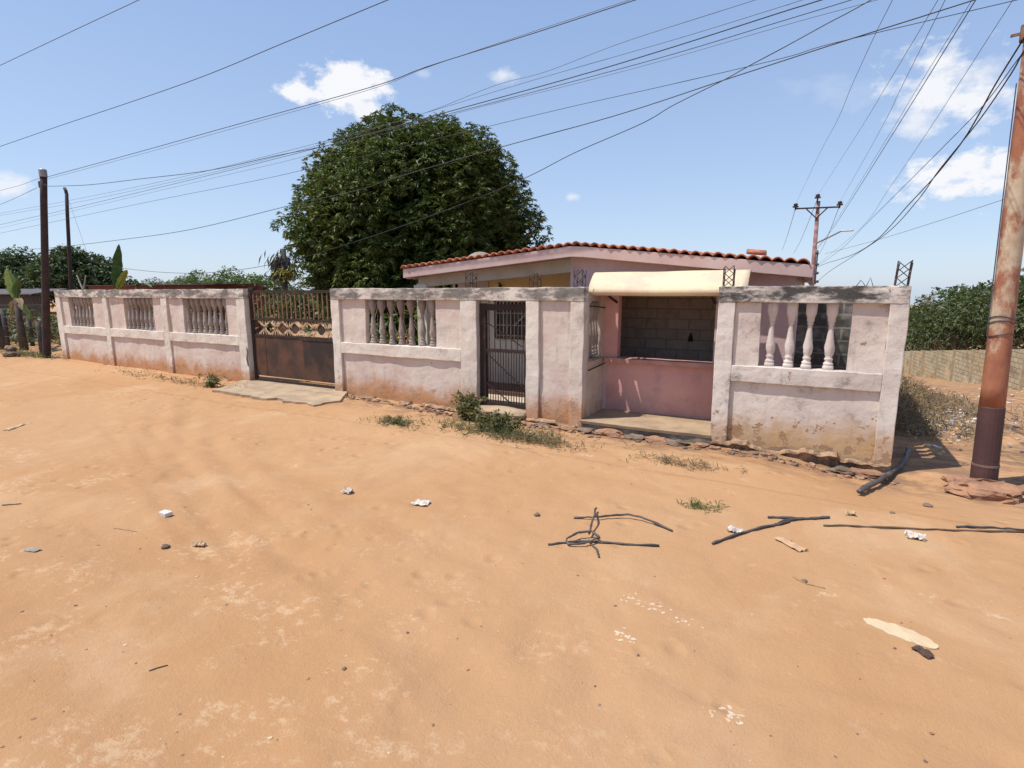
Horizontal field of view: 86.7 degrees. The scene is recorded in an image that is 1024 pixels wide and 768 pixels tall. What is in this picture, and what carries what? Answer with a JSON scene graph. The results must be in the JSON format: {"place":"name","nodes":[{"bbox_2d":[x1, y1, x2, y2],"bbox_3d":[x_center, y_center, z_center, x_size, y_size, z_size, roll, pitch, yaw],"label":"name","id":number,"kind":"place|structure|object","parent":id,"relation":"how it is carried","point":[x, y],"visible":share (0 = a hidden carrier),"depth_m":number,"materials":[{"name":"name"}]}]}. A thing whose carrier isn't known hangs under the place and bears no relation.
{"place":"outdoors","nodes":[
{"label":"outdoors","id":0,"kind":"place"},
{"bbox_2d":[210,380,346,405],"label":"driveway","id":1,"kind":"structure","parent":0,"point":[286,393],"depth_m":11.38,"materials":[{"name":"concrete"}]},
{"bbox_2d":[0,296,1023,767],"bbox_3d":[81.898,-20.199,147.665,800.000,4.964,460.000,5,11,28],"label":"ground","id":2,"kind":"structure","parent":0,"point":[90,458],"depth_m":3.85,"materials":[{"name":"sand"}]},
{"bbox_2d":[0,313,5,349],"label":"fence post","id":3,"kind":"object","parent":2,"relation":"on","point":[2,343],"visible":0.64,"depth_m":20.29,"materials":[{"name":"grey wood"}]},
{"bbox_2d":[0,309,9,345],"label":"fence post","id":4,"kind":"object","parent":2,"relation":"on","point":[5,327],"visible":0.7,"depth_m":21.39,"materials":[{"name":"grey wood"}]},
{"bbox_2d":[2,350,19,356],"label":"rock","id":5,"kind":"object","parent":2,"relation":"on","point":[12,353],"visible":0.85,"depth_m":17.68,"materials":[{"name":"grey stone"}]},
{"bbox_2d":[4,268,30,350],"bbox_3d":[-18.223,-2.685,20.005,2.397,3.106,0.447,7,12,37],"label":"banana plant","id":6,"kind":"object","parent":2,"relation":"on","point":[17,305],"visible":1,"depth_m":19.91,"materials":[{"name":"green plant"}]},
{"bbox_2d":[0,244,55,308],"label":"shade tree","id":7,"kind":"object","parent":2,"relation":"on","point":[11,263],"visible":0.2,"depth_m":54.66,"materials":[{"name":"green plant"}]},
{"bbox_2d":[27,314,33,345],"bbox_3d":[-19.279,-2.066,21.736,0.174,1.526,0.147,5,11,28],"label":"fence post","id":8,"kind":"object","parent":2,"relation":"on","point":[29,323],"visible":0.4,"depth_m":21.70,"materials":[{"name":"grey wood"}]},
{"bbox_2d":[0,289,66,316],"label":"plank shed","id":9,"kind":"structure","parent":2,"relation":"on","point":[32,302],"depth_m":29.58,"materials":[{"name":"grey metal"}]},
{"bbox_2d":[0,347,67,360],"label":"dry weeds","id":10,"kind":"object","parent":2,"relation":"on","point":[27,353],"visible":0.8,"depth_m":17.73,"materials":[{"name":"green plant"}]},
{"bbox_2d":[35,321,42,353],"bbox_3d":[-16.352,-1.503,18.814,0.202,1.366,0.158,5,11,28],"label":"fence post","id":11,"kind":"object","parent":2,"relation":"on","point":[38,331],"visible":0.64,"depth_m":18.73,"materials":[{"name":"grey wood"}]},
{"bbox_2d":[38,169,50,357],"bbox_3d":[-14.379,-3.422,16.726,1.630,5.935,0.226,5,11,28],"label":"utility pole","id":12,"kind":"object","parent":2,"relation":"on","point":[45,301],"visible":0.92,"depth_m":16.61,"materials":[{"name":"wood"}]},
{"bbox_2d":[63,187,72,289],"bbox_3d":[-17.054,-4.258,20.941,1.155,6.298,0.146,5,11,28],"label":"thin pole","id":13,"kind":"object","parent":2,"relation":"on","point":[70,280],"visible":0.58,"depth_m":20.61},
{"bbox_2d":[13,243,138,310],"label":"shade tree","id":14,"kind":"object","parent":2,"relation":"on","point":[83,264],"visible":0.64,"depth_m":53.02,"materials":[{"name":"green plant"}]},
{"bbox_2d":[8,316,149,337],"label":"brick wall","id":15,"kind":"structure","parent":2,"relation":"on","point":[10,317],"depth_m":25.57,"materials":[{"name":"brick"}]},
{"bbox_2d":[111,244,127,289],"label":"banana plant","id":16,"kind":"object","parent":2,"relation":"on","point":[118,276],"visible":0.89,"depth_m":23.84,"materials":[{"name":"green plant"}]},
{"bbox_2d":[0,293,290,348],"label":"undergrowth","id":17,"kind":"object","parent":2,"relation":"on","point":[12,337],"visible":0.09,"depth_m":22.55,"materials":[{"name":"green plant"}]},
{"bbox_2d":[141,277,166,284],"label":"shrub","id":18,"kind":"object","parent":2,"relation":"on","point":[152,282],"visible":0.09,"depth_m":52.01,"materials":[{"name":"green plant"}]},
{"bbox_2d":[53,289,256,381],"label":"perimeter wall","id":19,"kind":"structure","parent":2,"relation":"on","point":[108,329],"depth_m":14.32,"materials":[{"name":"white paint"}]},
{"bbox_2d":[158,509,172,517],"bbox_3d":[-3.285,1.228,5.143,0.112,0.043,0.073,5,11,28],"label":"foam block","id":20,"kind":"object","parent":2,"relation":"on","point":[165,513],"depth_m":5.12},
{"bbox_2d":[95,365,244,388],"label":"dry weeds","id":21,"kind":"object","parent":2,"relation":"on","point":[182,382],"visible":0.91,"depth_m":13.17,"materials":[{"name":"beige plant"}]},
{"bbox_2d":[82,284,281,333],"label":"red shed","id":22,"kind":"structure","parent":2,"relation":"on","point":[182,286],"depth_m":25.84,"materials":[{"name":"paint"}]},
{"bbox_2d":[165,269,213,283],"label":"shrub","id":23,"kind":"object","parent":2,"relation":"on","point":[191,279],"visible":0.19,"depth_m":39.28,"materials":[{"name":"green plant"}]},
{"bbox_2d":[194,372,225,387],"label":"weed bush","id":24,"kind":"object","parent":2,"relation":"on","point":[211,383],"visible":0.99,"depth_m":12.30,"materials":[{"name":"green plant"}]},
{"bbox_2d":[201,265,276,314],"bbox_3d":[-17.551,-5.437,34.258,5.408,3.993,5.560,5,11,28],"label":"shrub","id":25,"kind":"object","parent":2,"relation":"on","point":[223,278],"visible":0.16,"depth_m":33.37,"materials":[{"name":"green plant"}]},
{"bbox_2d":[232,272,306,330],"bbox_3d":[-13.635,-4.415,29.853,5.030,3.460,5.184,5,11,28],"label":"shrub","id":26,"kind":"object","parent":2,"relation":"on","point":[256,279],"visible":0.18,"depth_m":29.18,"materials":[{"name":"green plant"}]},
{"bbox_2d":[258,249,301,335],"bbox_3d":[-10.297,-4.057,24.807,1.810,4.232,1.621,5,11,28],"label":"dead palm","id":27,"kind":"object","parent":2,"relation":"on","point":[282,274],"visible":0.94,"depth_m":24.39,"materials":[{"name":"plant"}]},
{"bbox_2d":[256,282,331,336],"bbox_3d":[-9.092,-3.140,23.998,4.385,2.874,4.379,5,11,28],"label":"shrub","id":28,"kind":"object","parent":2,"relation":"on","point":[297,306],"visible":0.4,"depth_m":23.25,"materials":[{"name":"green plant"}]},
{"bbox_2d":[313,307,417,344],"bbox_3d":[-3.653,-1.439,15.028,3.976,2.100,2.096,5,11,28],"label":"brushwood","id":29,"kind":"object","parent":2,"relation":"on","point":[407,340],"visible":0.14,"depth_m":14.67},
{"bbox_2d":[297,294,435,344],"bbox_3d":[-3.428,-1.729,16.130,5.941,2.098,3.440,5,11,28],"label":"hedge growth","id":30,"kind":"object","parent":2,"relation":"on","point":[387,323],"visible":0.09,"depth_m":15.63,"materials":[{"name":"green plant"}]},
{"bbox_2d":[356,412,424,428],"bbox_3d":[-1.937,0.621,8.844,1.368,0.283,0.644,5,11,28],"label":"grass patch","id":31,"kind":"object","parent":2,"relation":"on","point":[397,420],"visible":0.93,"depth_m":8.74,"materials":[{"name":"green plant"}]},
{"bbox_2d":[269,102,553,344],"bbox_3d":[-3.437,-5.121,19.463,9.472,8.586,9.471,5,11,28],"label":"mango tree","id":32,"kind":"object","parent":2,"relation":"on","point":[495,221],"visible":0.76,"depth_m":16.52,"materials":[{"name":"green plant"}]},
{"bbox_2d":[411,499,430,505],"bbox_3d":[-0.909,1.180,5.428,0.185,0.041,0.122,3,10,19],"label":"paper scrap","id":33,"kind":"object","parent":2,"relation":"on","point":[421,502],"visible":1,"depth_m":5.41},
{"bbox_2d":[330,269,588,427],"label":"perimeter wall","id":34,"kind":"structure","parent":2,"relation":"on","point":[439,368],"depth_m":9.88,"materials":[{"name":"white paint"}]},
{"bbox_2d":[248,287,335,388],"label":"driveway gate","id":35,"kind":"structure","parent":34,"relation":"attached to","point":[294,356],"depth_m":12.09,"materials":[{"name":"metal"}]},
{"bbox_2d":[480,303,525,409],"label":"pedestrian gate","id":36,"kind":"structure","parent":34,"relation":"attached to","point":[484,323],"depth_m":9.54,"materials":[{"name":"metal"}]},
{"bbox_2d":[448,390,488,420],"bbox_3d":[-0.761,0.384,9.296,0.958,0.574,0.558,5,11,28],"label":"weed bush","id":37,"kind":"object","parent":2,"relation":"on","point":[468,402],"visible":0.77,"depth_m":9.28,"materials":[{"name":"green plant"}]},
{"bbox_2d":[463,406,529,431],"bbox_3d":[-0.247,0.600,8.356,1.173,0.489,0.537,5,11,28],"label":"weed bush","id":38,"kind":"object","parent":2,"relation":"on","point":[499,420],"visible":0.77,"depth_m":8.36,"materials":[{"name":"green plant"}]},
{"bbox_2d":[475,405,525,418],"bbox_3d":[-0.232,0.490,9.582,1.093,0.201,0.406,5,11,28],"label":"threshold stone","id":39,"kind":"object","parent":2,"relation":"on","point":[487,409],"visible":0.62,"depth_m":9.41,"materials":[{"name":"concrete"}]},
{"bbox_2d":[391,413,638,460],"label":"grass","id":40,"kind":"structure","parent":2,"relation":"on","point":[444,425],"depth_m":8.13,"materials":[{"name":"green plant"}]},
{"bbox_2d":[578,427,597,434],"bbox_3d":[1.237,0.758,8.651,0.386,0.120,0.258,5,11,28],"label":"footing stone","id":41,"kind":"object","parent":2,"relation":"on","point":[588,430],"visible":0.87,"depth_m":8.61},
{"bbox_2d":[586,292,605,416],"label":"kiosk side wall","id":42,"kind":"structure","parent":2,"relation":"on","point":[595,359],"depth_m":9.21,"materials":[{"name":"paint"}]},
{"bbox_2d":[400,241,813,419],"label":"pink house","id":43,"kind":"structure","parent":2,"relation":"on","point":[659,355],"depth_m":9.54,"materials":[{"name":"paint"}]},
{"bbox_2d":[494,301,525,339],"bbox_3d":[0.059,-1.405,11.702,1.000,0.880,0.110,5,11,28],"label":"window","id":44,"kind":"structure","parent":43,"relation":"in","point":[497,313],"depth_m":11.76,"materials":[{"name":"white paint"}]},
{"bbox_2d":[589,270,751,303],"bbox_3d":[2.441,-1.507,8.490,2.370,0.512,0.749,5,11,28],"label":"awning","id":45,"kind":"object","parent":43,"relation":"attached to","point":[685,283],"visible":0.84,"depth_m":8.24,"materials":[{"name":"beige paint"}]},
{"bbox_2d":[746,249,766,254],"bbox_3d":[3.693,-1.992,8.195,0.272,0.104,0.180,5,11,28],"label":"loose roof tile","id":46,"kind":"object","parent":43,"relation":"on","point":[756,252],"visible":0.96,"depth_m":8.14,"materials":[{"name":"ceramic"}]},
{"bbox_2d":[547,507,673,557],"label":"black straps","id":47,"kind":"object","parent":2,"relation":"on","point":[583,542],"visible":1,"depth_m":4.61,"materials":[{"name":"plastic"}]},
{"bbox_2d":[595,428,625,437],"bbox_3d":[1.518,0.774,8.469,0.512,0.142,0.242,5,11,28],"label":"footing stone","id":48,"kind":"object","parent":2,"relation":"on","point":[608,432],"visible":0.91,"depth_m":8.40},
{"bbox_2d":[342,395,898,484],"bbox_3d":[0.557,0.746,8.799,9.482,0.281,0.515,5,11,28],"label":"rubble","id":49,"kind":"object","parent":2,"relation":"on","point":[731,452],"visible":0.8,"depth_m":7.68,"materials":[{"name":"brown stone"}]},
{"bbox_2d":[614,627,636,643],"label":"plastic fragments","id":50,"kind":"object","parent":2,"relation":"on","point":[626,636],"visible":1,"depth_m":3.38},
{"bbox_2d":[625,433,647,440],"bbox_3d":[1.905,0.822,8.301,0.385,0.115,0.250,5,11,28],"label":"footing stone","id":51,"kind":"object","parent":2,"relation":"on","point":[635,436],"visible":0.92,"depth_m":8.25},
{"bbox_2d":[580,408,710,437],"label":"kiosk floor","id":52,"kind":"structure","parent":2,"relation":"on","point":[668,424],"depth_m":8.64,"materials":[{"name":"concrete"}]},
{"bbox_2d":[580,423,710,443],"bbox_3d":[2.041,0.796,8.443,2.025,0.200,0.290,5,11,28],"label":"kiosk step","id":53,"kind":"object","parent":2,"relation":"on","point":[675,437],"visible":0.31,"depth_m":8.18,"materials":[{"name":"concrete"}]},
{"bbox_2d":[645,435,671,443],"bbox_3d":[2.192,0.838,8.133,0.419,0.123,0.255,5,11,28],"label":"footing stone","id":54,"kind":"object","parent":2,"relation":"on","point":[656,439],"visible":0.92,"depth_m":8.08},
{"bbox_2d":[621,593,703,627],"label":"plastic fragments","id":55,"kind":"object","parent":2,"relation":"on","point":[653,604],"visible":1,"depth_m":3.69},
{"bbox_2d":[668,439,689,445],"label":"footing stone","id":56,"kind":"object","parent":2,"relation":"on","point":[679,442],"visible":0.96,"depth_m":7.93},
{"bbox_2d":[634,449,747,471],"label":"dry grass","id":57,"kind":"structure","parent":2,"relation":"on","point":[679,461],"depth_m":6.78,"materials":[{"name":"beige plant"}]},
{"bbox_2d":[676,496,729,514],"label":"grass tuft","id":58,"kind":"object","parent":2,"relation":"on","point":[698,506],"visible":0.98,"depth_m":5.42,"materials":[{"name":"green plant"}]},
{"bbox_2d":[702,705,744,724],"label":"plastic fragments","id":59,"kind":"object","parent":2,"relation":"on","point":[731,716],"visible":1,"depth_m":2.79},
{"bbox_2d":[727,524,742,532],"bbox_3d":[1.994,1.294,4.852,0.127,0.053,0.092,5,11,28],"label":"plastic scrap","id":60,"kind":"object","parent":2,"relation":"on","point":[734,529],"visible":1,"depth_m":4.83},
{"bbox_2d":[712,516,829,544],"bbox_3d":[2.316,1.291,4.984,1.416,0.039,0.250,-4,10,-22],"label":"branch","id":61,"kind":"object","parent":2,"relation":"on","point":[788,519],"visible":1,"depth_m":5.00,"materials":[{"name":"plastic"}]},
{"bbox_2d":[774,537,808,551],"bbox_3d":[2.345,1.341,4.566,0.088,0.027,0.288,-3,10,-19],"label":"wood scrap","id":62,"kind":"object","parent":2,"relation":"on","point":[784,540],"visible":1,"depth_m":4.54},
{"bbox_2d":[709,260,912,472],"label":"perimeter wall","id":63,"kind":"structure","parent":2,"relation":"on","point":[827,414],"depth_m":7.20,"materials":[{"name":"paint"}]},
{"bbox_2d":[792,194,853,285],"bbox_3d":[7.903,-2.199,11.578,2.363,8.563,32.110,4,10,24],"label":"utility pole","id":64,"kind":"object","parent":2,"relation":"on","point":[814,259],"visible":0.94,"depth_m":25.45,"materials":[{"name":"metal"}]},
{"bbox_2d":[0,0,138,65],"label":"power line","id":65,"kind":"object","parent":64,"relation":"attached to","point":[72,31],"visible":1,"depth_m":7.93,"materials":[{"name":"rubber"}]},
{"bbox_2d":[0,0,387,146],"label":"power line","id":66,"kind":"object","parent":64,"relation":"attached to","point":[212,72],"visible":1,"depth_m":8.78,"materials":[{"name":"black metal"}]},
{"bbox_2d":[797,0,892,200],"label":"power line","id":67,"kind":"object","parent":64,"relation":"attached to","point":[854,79],"visible":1,"depth_m":8.64,"materials":[{"name":"grey metal"}]},
{"bbox_2d":[819,0,937,192],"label":"power line","id":68,"kind":"object","parent":64,"relation":"attached to","point":[889,80],"visible":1,"depth_m":8.39,"materials":[{"name":"rubber"}]},
{"bbox_2d":[842,0,944,197],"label":"power line","id":69,"kind":"object","parent":64,"relation":"attached to","point":[907,75],"visible":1,"depth_m":7.74,"materials":[{"name":"grey metal"}]},
{"bbox_2d":[819,0,971,245],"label":"power line","id":70,"kind":"object","parent":64,"relation":"attached to","point":[913,94],"visible":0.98,"depth_m":8.05,"materials":[{"name":"grey metal"}]},
{"bbox_2d":[817,0,975,248],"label":"power line","id":71,"kind":"object","parent":64,"relation":"attached to","point":[913,100],"visible":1,"depth_m":8.07,"materials":[{"name":"rubber"}]},
{"bbox_2d":[821,0,1012,261],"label":"power line","id":72,"kind":"object","parent":64,"relation":"attached to","point":[943,107],"visible":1,"depth_m":7.22,"materials":[{"name":"grey metal"}]},
{"bbox_2d":[818,51,1023,265],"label":"power line","id":73,"kind":"object","parent":64,"relation":"attached to","point":[943,146],"visible":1,"depth_m":7.81,"materials":[{"name":"rubber"}]},
{"bbox_2d":[793,303,869,369],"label":"court wall","id":74,"kind":"structure","parent":2,"relation":"on","point":[842,327],"depth_m":8.27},
{"bbox_2d":[823,466,855,475],"bbox_3d":[4.285,1.119,7.034,0.481,0.094,0.242,5,11,28],"label":"footing stone","id":75,"kind":"object","parent":2,"relation":"on","point":[844,470],"visible":0.83,"depth_m":7.00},
{"bbox_2d":[851,469,890,478],"bbox_3d":[4.545,1.153,6.880,0.452,0.112,0.230,5,11,28],"label":"footing stone","id":76,"kind":"object","parent":2,"relation":"on","point":[868,474],"visible":0.81,"depth_m":6.83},
{"bbox_2d":[856,447,910,493],"bbox_3d":[4.700,1.086,6.762,2.503,0.172,0.148,-9,13,-43],"label":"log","id":77,"kind":"object","parent":2,"relation":"on","point":[882,478],"visible":1,"depth_m":6.69,"materials":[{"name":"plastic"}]},
{"bbox_2d":[863,618,938,649],"bbox_3d":[2.446,1.569,3.424,0.154,0.026,0.400,-8,13,-41],"label":"card piece","id":78,"kind":"object","parent":2,"relation":"on","point":[902,633],"visible":0.97,"depth_m":3.40,"materials":[{"name":"cardboard"}]},
{"bbox_2d":[904,530,925,540],"bbox_3d":[3.513,1.312,4.723,0.147,0.057,0.111,5,11,28],"label":"plastic scrap","id":79,"kind":"object","parent":2,"relation":"on","point":[910,534],"visible":1,"depth_m":4.71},
{"bbox_2d":[911,645,933,658],"bbox_3d":[2.441,1.585,3.223,0.065,0.027,0.110,-2,10,-13],"label":"cloth scrap","id":80,"kind":"object","parent":2,"relation":"on","point":[927,653],"visible":1,"depth_m":3.21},
{"bbox_2d":[822,524,1023,532],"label":"long stick","id":81,"kind":"object","parent":2,"relation":"on","point":[878,526],"visible":1,"depth_m":4.88,"materials":[{"name":"wood"}]},
{"bbox_2d":[904,321,948,350],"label":"roadside tree","id":82,"kind":"object","parent":2,"relation":"on","point":[925,348],"visible":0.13,"depth_m":45.76,"materials":[{"name":"green plant"}]},
{"bbox_2d":[897,365,967,429],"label":"scrub twigs","id":83,"kind":"object","parent":2,"relation":"on","point":[915,398],"visible":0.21,"depth_m":9.19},
{"bbox_2d":[905,300,982,350],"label":"roadside tree","id":84,"kind":"object","parent":2,"relation":"on","point":[933,346],"visible":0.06,"depth_m":41.33,"materials":[{"name":"green plant"}]},
{"bbox_2d":[895,371,1023,448],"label":"dry scrub","id":85,"kind":"object","parent":2,"relation":"on","point":[929,398],"visible":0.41,"depth_m":9.58,"materials":[{"name":"beige plant"}]},
{"bbox_2d":[902,349,1023,390],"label":"block wall","id":86,"kind":"structure","parent":2,"relation":"on","point":[964,366],"depth_m":27.27,"materials":[{"name":"concrete"}]},
{"bbox_2d":[905,395,1020,447],"bbox_3d":[9.627,0.584,11.729,1.783,0.732,9.283,7,12,37],"label":"dry bush","id":87,"kind":"object","parent":2,"relation":"on","point":[968,422],"visible":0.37,"depth_m":9.28,"materials":[{"name":"grey plant"}]},
{"bbox_2d":[906,293,1023,349],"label":"roadside tree","id":88,"kind":"object","parent":2,"relation":"on","point":[956,343],"visible":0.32,"depth_m":35.63,"materials":[{"name":"green plant"}]},
{"bbox_2d":[906,284,1023,345],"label":"roadside tree","id":89,"kind":"object","parent":2,"relation":"on","point":[945,308],"visible":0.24,"depth_m":34.20,"materials":[{"name":"green plant"}]},
{"bbox_2d":[923,386,1023,454],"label":"rubble","id":90,"kind":"object","parent":2,"relation":"on","point":[944,452],"visible":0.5,"depth_m":8.70,"materials":[{"name":"grey stone"}]},
{"bbox_2d":[929,268,1023,349],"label":"roadside tree","id":91,"kind":"object","parent":2,"relation":"on","point":[1016,343],"visible":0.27,"depth_m":30.57,"materials":[{"name":"green plant"}]},
{"bbox_2d":[933,477,1023,503],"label":"footing rock","id":92,"kind":"object","parent":2,"relation":"on","point":[976,489],"visible":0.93,"depth_m":6.15,"materials":[{"name":"stone"}]},
{"bbox_2d":[946,276,1023,346],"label":"roadside tree","id":93,"kind":"object","parent":2,"relation":"on","point":[1019,324],"visible":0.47,"depth_m":27.49,"materials":[{"name":"green plant"}]},
{"bbox_2d":[955,525,1023,530],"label":"black rod","id":94,"kind":"object","parent":2,"relation":"on","point":[992,527],"visible":1,"depth_m":4.94,"materials":[{"name":"plastic"}]},
{"bbox_2d":[970,24,1023,480],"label":"utility pole","id":95,"kind":"object","parent":2,"relation":"on","point":[990,421],"visible":0.98,"depth_m":6.06,"materials":[{"name":"paint"}]},
{"bbox_2d":[49,0,628,178],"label":"power line","id":96,"kind":"object","parent":95,"relation":"attached to","point":[363,91],"visible":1,"depth_m":9.98,"materials":[{"name":"grey metal"}]},
{"bbox_2d":[48,0,634,176],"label":"power line","id":97,"kind":"object","parent":95,"relation":"attached to","point":[378,84],"visible":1,"depth_m":9.58,"materials":[{"name":"rubber"}]},
{"bbox_2d":[4,0,754,212],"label":"power line","id":98,"kind":"object","parent":95,"relation":"attached to","point":[444,105],"visible":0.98,"depth_m":9.20,"materials":[{"name":"rubber"}]},
{"bbox_2d":[5,0,801,214],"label":"power line","id":99,"kind":"object","parent":95,"relation":"attached to","point":[482,95],"visible":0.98,"depth_m":8.71,"materials":[{"name":"grey metal"}]},
{"bbox_2d":[0,0,850,224],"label":"power line","id":100,"kind":"object","parent":95,"relation":"attached to","point":[507,98],"visible":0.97,"depth_m":8.49,"materials":[{"name":"black metal"}]},
{"bbox_2d":[48,0,821,186],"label":"power line","id":101,"kind":"object","parent":95,"relation":"attached to","point":[499,97],"visible":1,"depth_m":8.46,"materials":[{"name":"black metal"}]},
{"bbox_2d":[2,0,875,227],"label":"power line","id":102,"kind":"object","parent":95,"relation":"attached to","point":[518,97],"visible":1,"depth_m":8.45,"materials":[{"name":"rubber"}]},
{"bbox_2d":[105,0,870,272],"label":"power line","id":103,"kind":"object","parent":95,"relation":"attached to","point":[566,156],"visible":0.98,"depth_m":8.55,"materials":[{"name":"black metal"}]},
{"bbox_2d":[14,0,974,249],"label":"power line","id":104,"kind":"object","parent":95,"relation":"attached to","point":[586,123],"visible":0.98,"depth_m":7.95,"materials":[{"name":"black metal"}]},
{"bbox_2d":[3,0,1015,232],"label":"power line","id":105,"kind":"object","parent":95,"relation":"attached to","point":[603,99],"visible":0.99,"depth_m":7.78,"materials":[{"name":"black metal"}]},
{"bbox_2d":[816,50,1023,282],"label":"power line","id":106,"kind":"object","parent":95,"relation":"attached to","point":[950,155],"visible":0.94,"depth_m":7.45,"materials":[{"name":"black metal"}]},
{"bbox_2d":[818,37,1023,266],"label":"power line","id":107,"kind":"object","parent":95,"relation":"attached to","point":[957,147],"visible":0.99,"depth_m":7.23,"materials":[{"name":"black metal"}]},
{"bbox_2d":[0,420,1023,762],"bbox_3d":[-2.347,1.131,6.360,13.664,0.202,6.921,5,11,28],"label":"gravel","id":108,"kind":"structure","parent":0,"point":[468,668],"depth_m":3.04,"materials":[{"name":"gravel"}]},
{"bbox_2d":[0,0,1023,304],"label":"sky","id":109,"kind":"structure","parent":0,"point":[723,169],"materials":[{"name":"blue"}]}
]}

